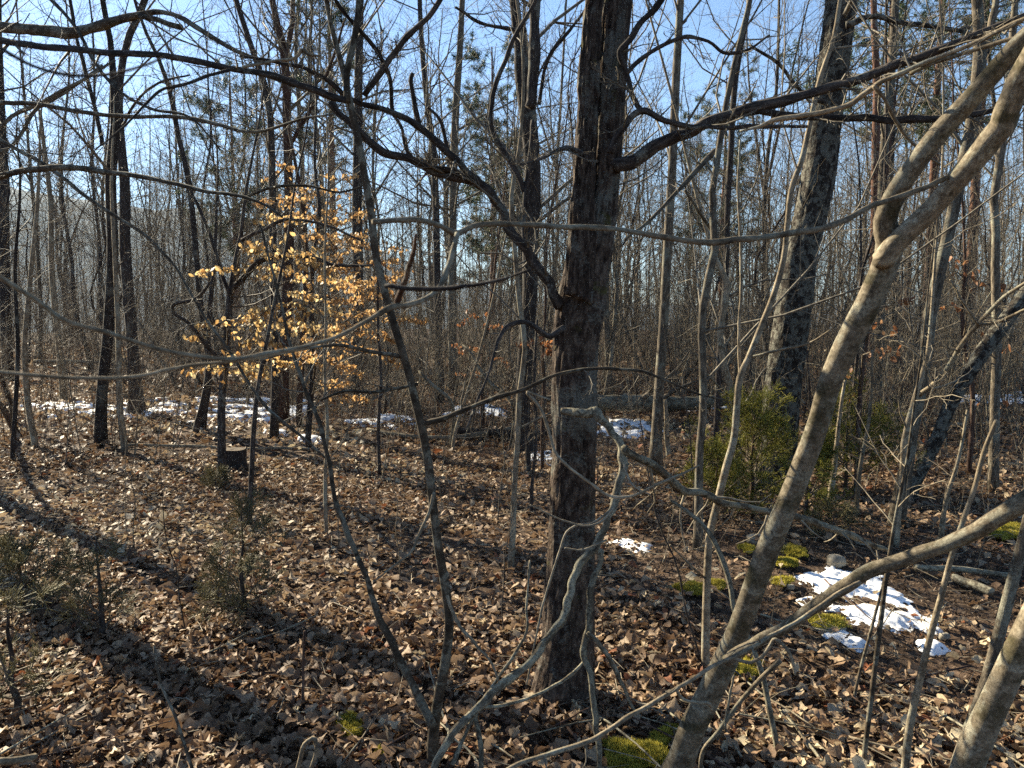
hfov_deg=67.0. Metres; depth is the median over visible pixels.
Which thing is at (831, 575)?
snow patch
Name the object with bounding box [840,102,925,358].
understory tree
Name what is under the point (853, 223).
understory tree
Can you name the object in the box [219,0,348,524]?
sapling
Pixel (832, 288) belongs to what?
sapling
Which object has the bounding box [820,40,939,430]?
sapling
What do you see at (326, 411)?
sapling
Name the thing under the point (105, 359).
tree
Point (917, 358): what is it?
bare shrub
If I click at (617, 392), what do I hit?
bare seedling
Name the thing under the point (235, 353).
bare shrub
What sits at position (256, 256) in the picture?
understory tree
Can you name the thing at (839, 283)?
understory tree
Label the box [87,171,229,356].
understory tree
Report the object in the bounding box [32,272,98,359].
bare shrub
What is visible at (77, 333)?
bare shrub
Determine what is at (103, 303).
bare shrub
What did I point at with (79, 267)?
sapling
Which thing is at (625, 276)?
understory tree
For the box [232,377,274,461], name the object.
bare seedling
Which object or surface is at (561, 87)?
tree
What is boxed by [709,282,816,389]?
bare shrub
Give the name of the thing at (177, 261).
understory tree
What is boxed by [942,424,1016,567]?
bare seedling
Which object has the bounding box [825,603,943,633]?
snow patch
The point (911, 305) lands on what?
bare shrub
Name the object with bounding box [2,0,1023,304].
sky
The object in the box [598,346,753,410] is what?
fallen log
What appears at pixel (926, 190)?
tree
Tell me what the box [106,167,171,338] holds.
understory tree
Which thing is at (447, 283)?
sapling
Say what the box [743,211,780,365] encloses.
sapling
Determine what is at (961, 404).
bare shrub
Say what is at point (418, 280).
woods
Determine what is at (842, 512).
cedar seedling
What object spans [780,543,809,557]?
moss patch
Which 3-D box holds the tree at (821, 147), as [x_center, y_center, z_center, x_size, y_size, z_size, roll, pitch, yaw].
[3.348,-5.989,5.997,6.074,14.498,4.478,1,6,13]
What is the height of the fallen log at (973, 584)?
0.064 m
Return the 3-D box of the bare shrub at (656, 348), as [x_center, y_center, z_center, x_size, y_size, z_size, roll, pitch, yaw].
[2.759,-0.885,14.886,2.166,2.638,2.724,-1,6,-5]
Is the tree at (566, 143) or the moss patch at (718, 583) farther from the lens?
the tree at (566, 143)
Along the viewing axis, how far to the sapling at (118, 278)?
16.28 m
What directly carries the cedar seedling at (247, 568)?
on the ground
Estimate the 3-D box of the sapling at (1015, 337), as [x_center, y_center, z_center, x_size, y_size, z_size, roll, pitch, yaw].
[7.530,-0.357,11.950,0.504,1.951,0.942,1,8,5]
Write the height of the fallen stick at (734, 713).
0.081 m
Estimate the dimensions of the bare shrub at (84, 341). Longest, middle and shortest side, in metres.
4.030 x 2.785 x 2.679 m
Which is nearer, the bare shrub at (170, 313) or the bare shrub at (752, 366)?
the bare shrub at (752, 366)
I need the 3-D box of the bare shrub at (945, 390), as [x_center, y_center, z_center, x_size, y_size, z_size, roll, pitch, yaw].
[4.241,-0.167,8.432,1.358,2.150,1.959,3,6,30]
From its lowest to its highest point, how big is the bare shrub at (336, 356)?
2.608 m
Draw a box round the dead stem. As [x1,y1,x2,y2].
[670,499,780,759]
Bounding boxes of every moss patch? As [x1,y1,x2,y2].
[335,710,365,737]
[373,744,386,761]
[602,722,677,767]
[671,580,702,595]
[711,578,726,590]
[733,654,763,680]
[736,542,755,553]
[770,574,795,586]
[776,556,798,566]
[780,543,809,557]
[987,521,1020,540]
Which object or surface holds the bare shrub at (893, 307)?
on the ground
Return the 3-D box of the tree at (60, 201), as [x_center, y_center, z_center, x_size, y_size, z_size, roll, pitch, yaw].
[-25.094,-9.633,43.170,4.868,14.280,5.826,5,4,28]
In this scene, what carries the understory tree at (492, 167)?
on the ground
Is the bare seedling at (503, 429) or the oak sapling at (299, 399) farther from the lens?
the oak sapling at (299, 399)
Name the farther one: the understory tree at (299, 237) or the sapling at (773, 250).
the understory tree at (299, 237)
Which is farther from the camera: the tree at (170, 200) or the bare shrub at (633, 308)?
the tree at (170, 200)
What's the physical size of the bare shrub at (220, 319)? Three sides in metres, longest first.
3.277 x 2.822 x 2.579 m
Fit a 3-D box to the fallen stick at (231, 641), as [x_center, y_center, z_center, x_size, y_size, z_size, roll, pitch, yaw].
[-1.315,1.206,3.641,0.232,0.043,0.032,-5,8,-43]
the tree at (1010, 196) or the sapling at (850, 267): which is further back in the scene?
the tree at (1010, 196)
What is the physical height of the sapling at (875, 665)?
2.261 m
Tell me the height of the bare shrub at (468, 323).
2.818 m
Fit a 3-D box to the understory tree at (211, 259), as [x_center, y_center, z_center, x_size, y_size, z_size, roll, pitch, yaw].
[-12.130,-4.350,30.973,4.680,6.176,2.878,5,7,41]
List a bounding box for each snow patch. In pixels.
[20,396,306,427]
[263,429,320,443]
[344,413,415,429]
[442,404,508,417]
[531,450,551,465]
[597,417,662,438]
[607,538,652,552]
[795,566,938,625]
[796,596,811,605]
[822,630,869,652]
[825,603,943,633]
[915,638,950,655]
[961,391,1023,404]
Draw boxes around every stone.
[746,534,760,544]
[781,709,791,715]
[785,584,794,589]
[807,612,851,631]
[827,554,845,567]
[938,632,950,640]
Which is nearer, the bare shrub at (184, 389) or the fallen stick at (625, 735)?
the fallen stick at (625, 735)
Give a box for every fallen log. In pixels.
[33,359,98,363]
[128,443,216,448]
[247,446,319,449]
[366,416,511,439]
[457,412,551,438]
[531,395,550,402]
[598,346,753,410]
[913,564,1020,577]
[951,574,994,595]
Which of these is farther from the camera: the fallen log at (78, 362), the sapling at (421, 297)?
the fallen log at (78, 362)
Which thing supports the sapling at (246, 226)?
on the ground
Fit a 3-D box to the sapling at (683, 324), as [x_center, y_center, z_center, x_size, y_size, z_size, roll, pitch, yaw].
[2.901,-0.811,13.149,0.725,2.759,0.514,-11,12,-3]
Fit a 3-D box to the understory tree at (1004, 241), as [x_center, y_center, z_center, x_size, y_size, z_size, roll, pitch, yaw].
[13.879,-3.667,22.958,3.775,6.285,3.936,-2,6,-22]
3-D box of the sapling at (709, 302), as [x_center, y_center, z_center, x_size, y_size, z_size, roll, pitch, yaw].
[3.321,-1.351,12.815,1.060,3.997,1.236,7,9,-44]
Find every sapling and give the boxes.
[0,0,724,767]
[0,67,64,462]
[0,79,99,447]
[0,109,104,399]
[9,83,173,452]
[26,163,119,371]
[46,101,164,366]
[51,164,152,384]
[56,235,89,367]
[86,281,103,373]
[106,0,422,535]
[141,113,245,435]
[153,209,203,374]
[153,254,191,389]
[158,283,186,378]
[164,201,204,363]
[199,179,228,341]
[202,123,336,314]
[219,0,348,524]
[234,1,368,426]
[282,165,343,364]
[305,27,424,412]
[315,131,442,474]
[315,175,379,388]
[337,242,377,418]
[345,302,362,406]
[347,288,365,394]
[385,206,444,381]
[386,235,433,347]
[414,191,463,357]
[415,79,540,405]
[422,193,485,372]
[423,99,523,451]
[424,234,447,338]
[425,151,543,388]
[443,278,463,371]
[451,85,541,427]
[477,231,514,371]
[478,219,509,384]
[478,230,516,391]
[479,5,581,469]
[479,89,572,307]
[484,320,550,514]
[486,210,560,384]
[512,366,540,475]
[516,79,642,302]
[536,282,551,412]
[537,178,566,312]
[541,98,649,298]
[542,248,562,289]
[602,175,641,348]
[610,53,707,377]
[611,175,660,392]
[611,177,653,394]
[623,224,661,375]
[624,245,672,388]
[635,203,695,337]
[641,146,716,357]
[646,246,697,376]
[656,136,751,369]
[660,135,746,381]
[661,83,757,410]
[663,400,684,459]
[667,256,697,396]
[668,285,680,361]
[669,171,742,333]
[669,258,685,369]
[671,115,767,349]
[671,232,699,350]
[673,202,763,396]
[674,133,780,384]
[674,286,697,395]
[675,209,721,368]
[676,172,756,388]
[676,220,709,369]
[682,272,701,385]
[685,130,783,414]
[688,0,1004,453]
[689,0,882,409]
[696,183,743,311]
[717,200,754,360]
[718,210,776,347]
[719,269,815,490]
[720,47,863,394]
[731,222,777,390]
[735,189,782,349]
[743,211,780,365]
[746,19,836,397]
[750,129,844,300]
[752,128,829,403]
[763,138,833,412]
[769,127,869,366]
[807,0,983,494]
[808,93,903,351]
[808,165,866,358]
[809,237,857,370]
[809,240,838,375]
[809,268,844,362]
[809,292,824,391]
[810,281,832,368]
[811,229,852,354]
[818,217,867,381]
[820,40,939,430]
[828,63,974,408]
[828,380,857,498]
[833,350,899,517]
[834,135,1016,759]
[839,189,869,321]
[844,159,931,343]
[850,41,1006,440]
[851,576,883,708]
[857,18,1019,399]
[859,271,931,439]
[877,228,957,409]
[877,248,986,408]
[886,213,926,406]
[888,0,1020,474]
[889,65,971,404]
[889,167,945,330]
[898,95,1023,404]
[901,419,998,767]
[904,158,979,377]
[904,170,1009,368]
[907,161,982,382]
[907,207,974,387]
[907,235,939,388]
[910,81,1006,310]
[910,153,990,382]
[914,85,1014,357]
[917,137,1023,414]
[925,410,981,538]
[927,226,982,367]
[932,161,1023,452]
[934,239,1023,409]
[934,263,977,394]
[936,303,956,398]
[943,160,1023,427]
[946,210,979,372]
[948,514,1023,767]
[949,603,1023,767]
[951,85,1023,398]
[951,194,987,350]
[952,127,1022,421]
[957,185,1005,366]
[963,244,1007,396]
[974,277,1014,427]
[975,203,1023,451]
[979,239,1018,362]
[982,223,1023,373]
[1000,193,1023,389]
[1000,282,1022,410]
[1001,298,1023,383]
[1012,223,1023,409]
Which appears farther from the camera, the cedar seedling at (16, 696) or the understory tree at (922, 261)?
the understory tree at (922, 261)
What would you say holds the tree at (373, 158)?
on the ground
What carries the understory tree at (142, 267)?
on the ground
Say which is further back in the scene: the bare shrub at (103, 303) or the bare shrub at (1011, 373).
the bare shrub at (103, 303)
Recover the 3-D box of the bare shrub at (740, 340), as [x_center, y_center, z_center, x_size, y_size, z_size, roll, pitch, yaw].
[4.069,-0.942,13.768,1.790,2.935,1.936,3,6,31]
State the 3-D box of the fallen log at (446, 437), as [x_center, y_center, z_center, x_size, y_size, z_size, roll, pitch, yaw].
[-0.878,0.877,10.061,2.193,0.848,1.084,-1,6,-14]
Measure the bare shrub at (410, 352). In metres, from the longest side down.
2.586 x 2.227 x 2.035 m
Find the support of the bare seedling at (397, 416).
on the ground
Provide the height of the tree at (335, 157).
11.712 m
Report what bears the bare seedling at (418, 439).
on the ground
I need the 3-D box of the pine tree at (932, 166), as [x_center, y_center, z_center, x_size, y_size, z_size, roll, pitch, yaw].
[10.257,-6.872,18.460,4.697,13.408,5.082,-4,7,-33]
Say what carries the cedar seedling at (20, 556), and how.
on the ground
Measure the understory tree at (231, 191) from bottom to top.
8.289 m
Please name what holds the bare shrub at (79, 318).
on the ground
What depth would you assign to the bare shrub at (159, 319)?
24.38 m
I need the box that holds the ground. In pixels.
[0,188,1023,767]
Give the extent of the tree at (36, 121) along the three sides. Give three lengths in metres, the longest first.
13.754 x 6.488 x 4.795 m
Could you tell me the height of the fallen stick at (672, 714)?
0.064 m
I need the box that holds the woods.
[10,44,1023,396]
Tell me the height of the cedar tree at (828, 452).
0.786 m
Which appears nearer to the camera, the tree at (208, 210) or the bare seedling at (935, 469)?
the bare seedling at (935, 469)
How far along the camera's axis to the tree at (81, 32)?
5.21 m
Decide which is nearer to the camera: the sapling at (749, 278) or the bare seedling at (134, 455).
the bare seedling at (134, 455)
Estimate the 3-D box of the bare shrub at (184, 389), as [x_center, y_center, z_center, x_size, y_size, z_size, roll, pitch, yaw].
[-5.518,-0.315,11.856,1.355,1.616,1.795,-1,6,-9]
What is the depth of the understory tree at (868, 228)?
17.26 m
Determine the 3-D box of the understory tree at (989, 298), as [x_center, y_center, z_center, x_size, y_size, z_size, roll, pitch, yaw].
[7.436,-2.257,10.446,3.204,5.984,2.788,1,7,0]
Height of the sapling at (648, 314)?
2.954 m
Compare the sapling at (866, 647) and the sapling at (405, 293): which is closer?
the sapling at (866, 647)
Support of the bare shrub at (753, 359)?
on the ground
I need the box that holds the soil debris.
[599,514,1023,717]
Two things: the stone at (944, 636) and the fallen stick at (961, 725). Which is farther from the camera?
the stone at (944, 636)
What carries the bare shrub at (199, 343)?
on the ground
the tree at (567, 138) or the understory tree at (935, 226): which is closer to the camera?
the understory tree at (935, 226)
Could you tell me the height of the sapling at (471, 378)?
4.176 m
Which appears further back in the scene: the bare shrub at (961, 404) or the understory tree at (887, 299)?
the understory tree at (887, 299)
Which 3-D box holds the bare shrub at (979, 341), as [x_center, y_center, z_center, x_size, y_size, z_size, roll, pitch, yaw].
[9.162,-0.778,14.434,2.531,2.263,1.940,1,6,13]
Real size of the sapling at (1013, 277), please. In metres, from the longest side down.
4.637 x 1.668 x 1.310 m
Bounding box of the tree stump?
[226,447,247,471]
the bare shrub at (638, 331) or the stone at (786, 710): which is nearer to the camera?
the stone at (786, 710)
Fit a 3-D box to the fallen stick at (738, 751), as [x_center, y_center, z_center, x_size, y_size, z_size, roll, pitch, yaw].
[0.790,1.244,2.963,0.090,0.094,0.498,-1,6,-11]
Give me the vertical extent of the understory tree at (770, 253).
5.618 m
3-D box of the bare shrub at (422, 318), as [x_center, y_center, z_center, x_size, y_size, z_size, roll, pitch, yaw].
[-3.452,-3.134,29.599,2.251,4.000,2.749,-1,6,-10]
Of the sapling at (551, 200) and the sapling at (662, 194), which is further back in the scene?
the sapling at (662, 194)
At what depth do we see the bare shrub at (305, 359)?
12.90 m
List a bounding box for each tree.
[0,0,79,380]
[0,0,189,445]
[0,0,370,457]
[0,1,86,344]
[0,13,140,415]
[0,15,1023,767]
[0,210,24,432]
[2,0,138,368]
[2,0,145,365]
[4,67,76,272]
[5,2,192,390]
[6,0,220,322]
[6,22,118,344]
[7,116,100,362]
[8,85,127,335]
[9,202,63,346]
[10,131,45,321]
[10,144,92,358]
[10,161,102,358]
[10,179,62,326]
[12,243,47,338]
[13,96,98,334]
[15,0,198,362]
[25,191,104,345]
[36,173,178,386]
[43,221,96,331]
[47,122,139,359]
[58,105,269,386]
[63,0,330,385]
[66,149,139,273]
[66,169,190,382]
[69,69,243,338]
[80,119,218,385]
[86,99,221,334]
[86,161,181,328]
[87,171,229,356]
[89,2,372,484]
[97,147,231,381]
[104,160,190,340]
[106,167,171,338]
[115,0,321,413]
[117,0,350,363]
[117,86,220,321]
[125,3,245,348]
[131,195,245,387]
[132,151,225,335]
[133,0,211,430]
[134,70,254,334]
[137,0,391,315]
[137,168,239,396]
[139,0,293,352]
[143,21,282,314]
[145,183,220,322]
[150,51,281,371]
[154,0,389,425]
[160,117,300,404]
[160,218,259,339]
[163,0,415,370]
[166,111,230,331]
[169,99,413,389]
[174,57,277,355]
[181,135,296,312]
[196,77,276,334]
[198,0,343,299]
[201,160,326,366]
[209,184,280,339]
[213,0,491,396]
[220,12,428,450]
[221,80,312,294]
[224,0,417,440]
[224,175,296,305]
[226,231,293,308]
[230,143,336,336]
[231,112,432,376]
[237,0,1023,715]
[237,134,351,332]
[248,96,316,336]
[251,138,309,251]
[256,0,419,359]
[263,0,569,392]
[264,0,499,367]
[266,184,371,352]
[267,108,411,379]
[278,111,322,247]
[281,0,386,358]
[281,70,388,321]
[294,121,367,288]
[296,116,432,354]
[297,0,465,382]
[300,184,384,335]
[309,40,428,331]
[311,0,515,322]
[336,178,395,311]
[338,119,405,301]
[338,199,415,327]
[340,224,388,327]
[362,128,441,337]
[365,0,516,402]
[365,31,486,326]
[369,0,650,373]
[380,2,521,348]
[381,43,653,374]
[381,82,446,345]
[381,207,419,329]
[382,216,441,325]
[383,179,482,369]
[387,155,440,335]
[388,0,712,452]
[388,192,487,336]
[392,184,485,337]
[398,134,468,282]
[403,0,655,378]
[418,0,627,573]
[419,204,515,331]
[443,28,544,359]
[445,206,507,334]
[446,102,562,373]
[447,45,667,330]
[456,131,546,343]
[461,161,486,282]
[462,15,571,216]
[462,22,572,249]
[463,32,548,356]
[463,146,543,316]
[464,107,544,333]
[471,101,576,341]
[477,0,717,412]
[479,178,559,356]
[514,0,709,325]
[538,99,710,370]
[538,104,566,321]
[538,167,622,317]
[539,120,719,393]
[540,84,654,260]
[541,0,773,414]
[541,52,635,231]
[543,97,620,225]
[546,94,691,386]
[547,83,693,355]
[564,100,714,355]
[601,133,691,349]
[616,88,682,297]
[616,152,714,339]
[618,153,720,359]
[618,207,650,337]
[619,95,679,314]
[620,179,712,383]
[621,77,845,384]
[621,151,743,370]
[624,0,929,442]
[624,0,1023,550]
[627,0,874,475]
[631,0,829,497]
[634,56,757,346]
[636,91,701,285]
[638,251,672,339]
[649,94,731,333]
[653,45,930,357]
[653,97,749,298]
[656,119,733,354]
[658,0,824,328]
[669,0,978,668]
[671,246,732,355]
[673,41,775,352]
[675,437,777,521]
[676,81,752,321]
[680,14,801,358]
[683,378,817,517]
[691,168,818,385]
[694,90,813,313]
[697,95,752,287]
[701,100,785,351]
[703,212,778,316]
[709,110,872,408]
[710,193,780,346]
[712,130,779,339]
[713,178,870,395]
[715,129,791,331]
[718,111,847,400]
[718,141,858,287]
[721,209,836,333]
[723,2,871,256]
[726,8,925,366]
[736,174,793,309]
[747,123,852,241]
[748,0,970,493]
[750,422,856,530]
[768,186,868,348]
[772,113,856,334]
[773,101,915,345]
[777,26,940,379]
[777,100,975,423]
[779,0,984,369]
[798,1,949,258]
[798,371,926,492]
[799,0,1010,381]
[799,1,1023,339]
[808,204,868,362]
[811,100,928,338]
[815,202,869,348]
[816,131,915,339]
[817,0,1023,416]
[818,111,931,325]
[819,0,1018,528]
[819,176,908,336]
[827,0,1023,546]
[827,227,954,383]
[830,1,1023,370]
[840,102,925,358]
[842,215,921,334]
[843,0,1023,337]
[849,0,967,410]
[852,89,1023,377]
[854,0,1018,492]
[857,0,1023,325]
[885,178,946,371]
[888,153,958,343]
[893,135,1023,394]
[894,91,965,271]
[894,109,957,336]
[894,134,951,331]
[899,89,984,354]
[903,1,1023,347]
[904,0,1023,367]
[904,214,958,357]
[908,92,1023,503]
[917,126,1018,318]
[922,158,1023,401]
[922,160,1023,358]
[925,217,1023,429]
[927,138,1023,421]
[945,161,1017,319]
[945,172,1009,303]
[947,157,1022,368]
[949,205,1014,339]
[959,124,1023,308]
[959,168,1021,319]
[959,170,1023,387]
[960,146,1022,266]
[961,80,1022,247]
[970,109,1023,313]
[979,201,1023,283]
[986,31,1023,273]
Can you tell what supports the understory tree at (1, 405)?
on the ground
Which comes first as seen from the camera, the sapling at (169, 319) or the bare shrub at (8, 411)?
the bare shrub at (8, 411)
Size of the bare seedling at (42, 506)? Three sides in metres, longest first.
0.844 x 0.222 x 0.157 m
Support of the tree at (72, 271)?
on the ground
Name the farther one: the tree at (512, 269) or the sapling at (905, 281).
the tree at (512, 269)
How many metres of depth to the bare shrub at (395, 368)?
12.47 m
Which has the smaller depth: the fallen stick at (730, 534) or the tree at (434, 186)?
the fallen stick at (730, 534)
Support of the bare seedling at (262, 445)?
on the ground
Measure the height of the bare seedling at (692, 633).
1.624 m
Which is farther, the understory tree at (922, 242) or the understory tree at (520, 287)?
the understory tree at (922, 242)
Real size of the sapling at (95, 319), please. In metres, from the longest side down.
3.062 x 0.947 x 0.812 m
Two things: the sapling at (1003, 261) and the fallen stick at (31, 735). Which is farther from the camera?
the sapling at (1003, 261)
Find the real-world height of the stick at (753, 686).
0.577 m
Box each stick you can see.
[0,692,104,754]
[0,697,171,766]
[0,753,37,765]
[8,715,86,756]
[153,646,193,767]
[207,621,212,661]
[209,629,254,651]
[244,615,317,642]
[270,465,297,480]
[282,583,305,610]
[296,736,317,767]
[301,631,305,712]
[329,710,380,767]
[359,723,423,764]
[428,662,455,742]
[439,722,477,760]
[443,700,533,730]
[474,733,528,766]
[519,706,658,743]
[530,674,577,740]
[549,699,600,728]
[582,703,660,767]
[599,700,679,723]
[599,700,732,767]
[614,697,676,742]
[645,697,680,721]
[670,601,713,643]
[679,678,835,734]
[686,693,742,757]
[688,698,758,721]
[689,529,783,547]
[698,659,781,767]
[735,670,816,727]
[760,613,834,632]
[771,692,826,767]
[824,578,875,621]
[847,668,949,758]
[848,736,950,760]
[871,607,894,641]
[876,665,969,688]
[919,701,1023,766]
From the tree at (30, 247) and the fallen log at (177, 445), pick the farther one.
the tree at (30, 247)
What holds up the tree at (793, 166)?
on the ground
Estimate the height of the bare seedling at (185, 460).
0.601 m
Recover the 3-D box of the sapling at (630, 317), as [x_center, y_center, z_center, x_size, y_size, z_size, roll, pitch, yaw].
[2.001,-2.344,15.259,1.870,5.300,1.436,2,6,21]
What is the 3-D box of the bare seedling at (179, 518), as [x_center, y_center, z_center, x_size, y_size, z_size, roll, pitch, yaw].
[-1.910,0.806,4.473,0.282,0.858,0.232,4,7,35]
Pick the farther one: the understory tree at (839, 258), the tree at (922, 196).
the tree at (922, 196)
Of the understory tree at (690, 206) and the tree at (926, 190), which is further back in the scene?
the tree at (926, 190)
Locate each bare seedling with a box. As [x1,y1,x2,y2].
[17,368,70,454]
[21,393,74,490]
[25,442,59,567]
[45,397,70,457]
[73,412,95,509]
[86,361,148,536]
[93,361,173,554]
[113,398,233,636]
[158,456,200,589]
[180,430,193,485]
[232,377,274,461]
[248,391,277,483]
[307,430,320,491]
[316,348,378,545]
[329,389,354,476]
[352,394,421,580]
[357,303,444,487]
[399,381,434,493]
[409,303,477,471]
[419,393,466,522]
[459,300,551,524]
[479,413,536,639]
[495,412,510,458]
[505,442,521,513]
[524,372,548,464]
[596,335,636,485]
[597,310,745,662]
[597,313,649,474]
[613,381,643,498]
[645,280,715,523]
[647,412,668,481]
[652,444,686,563]
[662,411,678,465]
[686,387,717,475]
[686,515,721,587]
[766,541,788,626]
[840,369,891,501]
[844,310,902,489]
[931,428,966,497]
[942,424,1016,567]
[948,441,976,530]
[971,387,1012,497]
[996,408,1023,492]
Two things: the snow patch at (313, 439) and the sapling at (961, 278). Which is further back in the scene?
the sapling at (961, 278)
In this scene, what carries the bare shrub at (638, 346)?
on the ground
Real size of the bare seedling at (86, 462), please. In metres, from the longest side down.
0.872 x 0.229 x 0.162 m
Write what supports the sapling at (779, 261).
on the ground
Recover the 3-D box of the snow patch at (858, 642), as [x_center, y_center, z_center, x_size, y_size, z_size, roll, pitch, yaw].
[1.617,1.236,3.757,0.280,0.056,0.330,0,6,0]
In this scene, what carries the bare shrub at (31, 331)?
on the ground
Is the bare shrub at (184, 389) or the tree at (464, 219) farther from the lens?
the tree at (464, 219)
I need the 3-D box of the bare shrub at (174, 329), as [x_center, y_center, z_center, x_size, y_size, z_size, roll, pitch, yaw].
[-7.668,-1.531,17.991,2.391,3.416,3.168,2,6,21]
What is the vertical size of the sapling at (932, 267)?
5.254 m
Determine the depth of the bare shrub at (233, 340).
13.37 m
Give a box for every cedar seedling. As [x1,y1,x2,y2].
[0,527,90,612]
[0,574,77,709]
[52,530,144,639]
[182,485,291,626]
[195,463,235,492]
[799,495,875,541]
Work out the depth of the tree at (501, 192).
48.87 m
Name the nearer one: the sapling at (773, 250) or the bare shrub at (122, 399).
the bare shrub at (122, 399)
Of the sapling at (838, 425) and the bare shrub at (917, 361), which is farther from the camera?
the bare shrub at (917, 361)
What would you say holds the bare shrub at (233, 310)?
on the ground
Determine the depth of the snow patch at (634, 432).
10.96 m
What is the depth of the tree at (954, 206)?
5.30 m
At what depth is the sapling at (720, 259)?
18.56 m
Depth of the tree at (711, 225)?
4.75 m
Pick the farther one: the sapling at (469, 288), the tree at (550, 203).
the tree at (550, 203)
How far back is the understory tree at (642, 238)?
19.35 m
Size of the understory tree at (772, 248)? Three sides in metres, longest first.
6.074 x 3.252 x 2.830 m
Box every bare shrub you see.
[0,176,273,462]
[0,222,67,378]
[0,261,79,416]
[0,266,135,412]
[0,268,135,437]
[0,269,145,431]
[0,290,46,353]
[0,294,47,367]
[0,295,109,445]
[0,301,80,429]
[7,213,123,382]
[11,249,76,365]
[11,267,101,364]
[20,242,97,357]
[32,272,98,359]
[44,266,135,353]
[45,289,98,358]
[52,321,191,448]
[59,266,125,343]
[61,211,206,406]
[62,278,169,360]
[62,299,146,381]
[62,301,100,357]
[67,268,192,440]
[71,273,170,374]
[71,296,141,372]
[95,312,199,410]
[104,278,204,382]
[110,314,185,377]
[119,254,229,355]
[122,256,183,358]
[131,230,252,383]
[133,253,245,381]
[133,257,187,367]
[136,254,241,392]
[137,277,205,357]
[141,298,215,386]
[142,272,195,342]
[156,282,227,372]
[165,270,282,376]
[176,213,291,403]
[185,291,281,381]
[198,295,270,389]
[204,252,264,364]
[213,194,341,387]
[214,291,328,395]
[215,284,335,410]
[239,308,315,381]
[255,270,373,402]
[257,257,375,442]
[260,253,351,404]
[277,265,396,417]
[295,282,384,382]
[297,212,472,406]
[298,258,372,376]
[299,330,399,431]
[319,250,400,371]
[326,275,428,390]
[332,264,488,419]
[332,336,404,406]
[336,251,510,432]
[341,257,446,371]
[341,286,437,410]
[343,249,493,410]
[356,219,504,410]
[363,294,482,441]
[375,282,429,361]
[384,199,543,442]
[386,295,447,371]
[389,309,428,379]
[390,298,501,421]
[394,278,498,413]
[396,297,501,382]
[398,267,446,352]
[405,293,444,371]
[420,186,571,450]
[423,270,514,435]
[428,221,534,400]
[433,255,538,390]
[442,291,502,356]
[443,286,487,360]
[446,266,553,390]
[447,296,491,356]
[452,233,562,423]
[467,311,514,373]
[469,227,558,387]
[480,280,632,421]
[489,317,654,451]
[493,232,640,405]
[536,316,616,390]
[597,315,652,394]
[597,327,656,418]
[598,291,695,395]
[600,243,656,371]
[600,269,689,394]
[602,261,681,393]
[603,205,717,396]
[609,209,709,364]
[609,244,698,375]
[610,247,715,387]
[612,256,672,360]
[613,266,671,367]
[613,270,711,378]
[613,274,717,392]
[620,273,674,365]
[640,260,752,368]
[644,262,717,356]
[658,270,744,372]
[658,281,742,359]
[667,304,764,409]
[670,244,764,385]
[672,257,756,352]
[681,303,759,385]
[694,266,768,395]
[694,283,815,412]
[707,295,761,363]
[708,210,857,416]
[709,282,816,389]
[723,227,953,431]
[731,285,768,408]
[744,251,862,368]
[745,219,906,400]
[755,301,895,426]
[774,254,843,368]
[800,263,979,438]
[801,315,906,425]
[802,229,915,446]
[802,302,977,450]
[806,329,911,421]
[808,254,924,418]
[810,282,959,429]
[813,201,1006,411]
[814,225,978,400]
[836,254,985,375]
[849,290,969,457]
[866,198,1023,457]
[872,265,990,416]
[883,264,987,412]
[885,321,1005,409]
[888,255,920,356]
[888,268,990,386]
[888,282,1023,423]
[891,261,980,365]
[897,324,1020,425]
[903,268,1005,387]
[905,295,960,372]
[916,338,1019,438]
[918,141,1023,452]
[928,296,1023,444]
[935,314,1023,408]
[936,266,1023,391]
[938,293,1023,389]
[943,325,1023,451]
[956,329,1020,388]
[961,291,1023,416]
[986,309,1023,408]
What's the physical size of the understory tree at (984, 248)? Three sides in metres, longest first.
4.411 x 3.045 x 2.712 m
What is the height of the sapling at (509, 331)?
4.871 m
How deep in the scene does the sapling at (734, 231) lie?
16.82 m
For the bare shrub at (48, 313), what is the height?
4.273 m
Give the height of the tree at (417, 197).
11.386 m
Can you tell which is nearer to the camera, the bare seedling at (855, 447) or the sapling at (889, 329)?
the bare seedling at (855, 447)
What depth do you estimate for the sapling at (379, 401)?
7.81 m
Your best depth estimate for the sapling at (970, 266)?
17.12 m
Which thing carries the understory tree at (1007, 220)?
on the ground
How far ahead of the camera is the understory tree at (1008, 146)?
26.03 m
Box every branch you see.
[0,46,170,77]
[418,370,455,444]
[431,406,887,767]
[462,344,532,447]
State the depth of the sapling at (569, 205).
14.06 m
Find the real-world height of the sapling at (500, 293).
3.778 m
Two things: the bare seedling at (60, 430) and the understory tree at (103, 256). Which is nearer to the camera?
the bare seedling at (60, 430)
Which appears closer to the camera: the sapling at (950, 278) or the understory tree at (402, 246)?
the sapling at (950, 278)
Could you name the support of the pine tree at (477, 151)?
on the ground
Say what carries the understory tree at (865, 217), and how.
on the ground
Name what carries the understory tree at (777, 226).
on the ground
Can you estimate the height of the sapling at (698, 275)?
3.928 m
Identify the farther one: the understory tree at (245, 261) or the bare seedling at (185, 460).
the understory tree at (245, 261)
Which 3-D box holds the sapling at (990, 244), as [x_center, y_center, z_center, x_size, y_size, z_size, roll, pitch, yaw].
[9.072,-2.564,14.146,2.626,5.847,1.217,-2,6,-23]
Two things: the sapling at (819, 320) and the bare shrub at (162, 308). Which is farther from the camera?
the bare shrub at (162, 308)

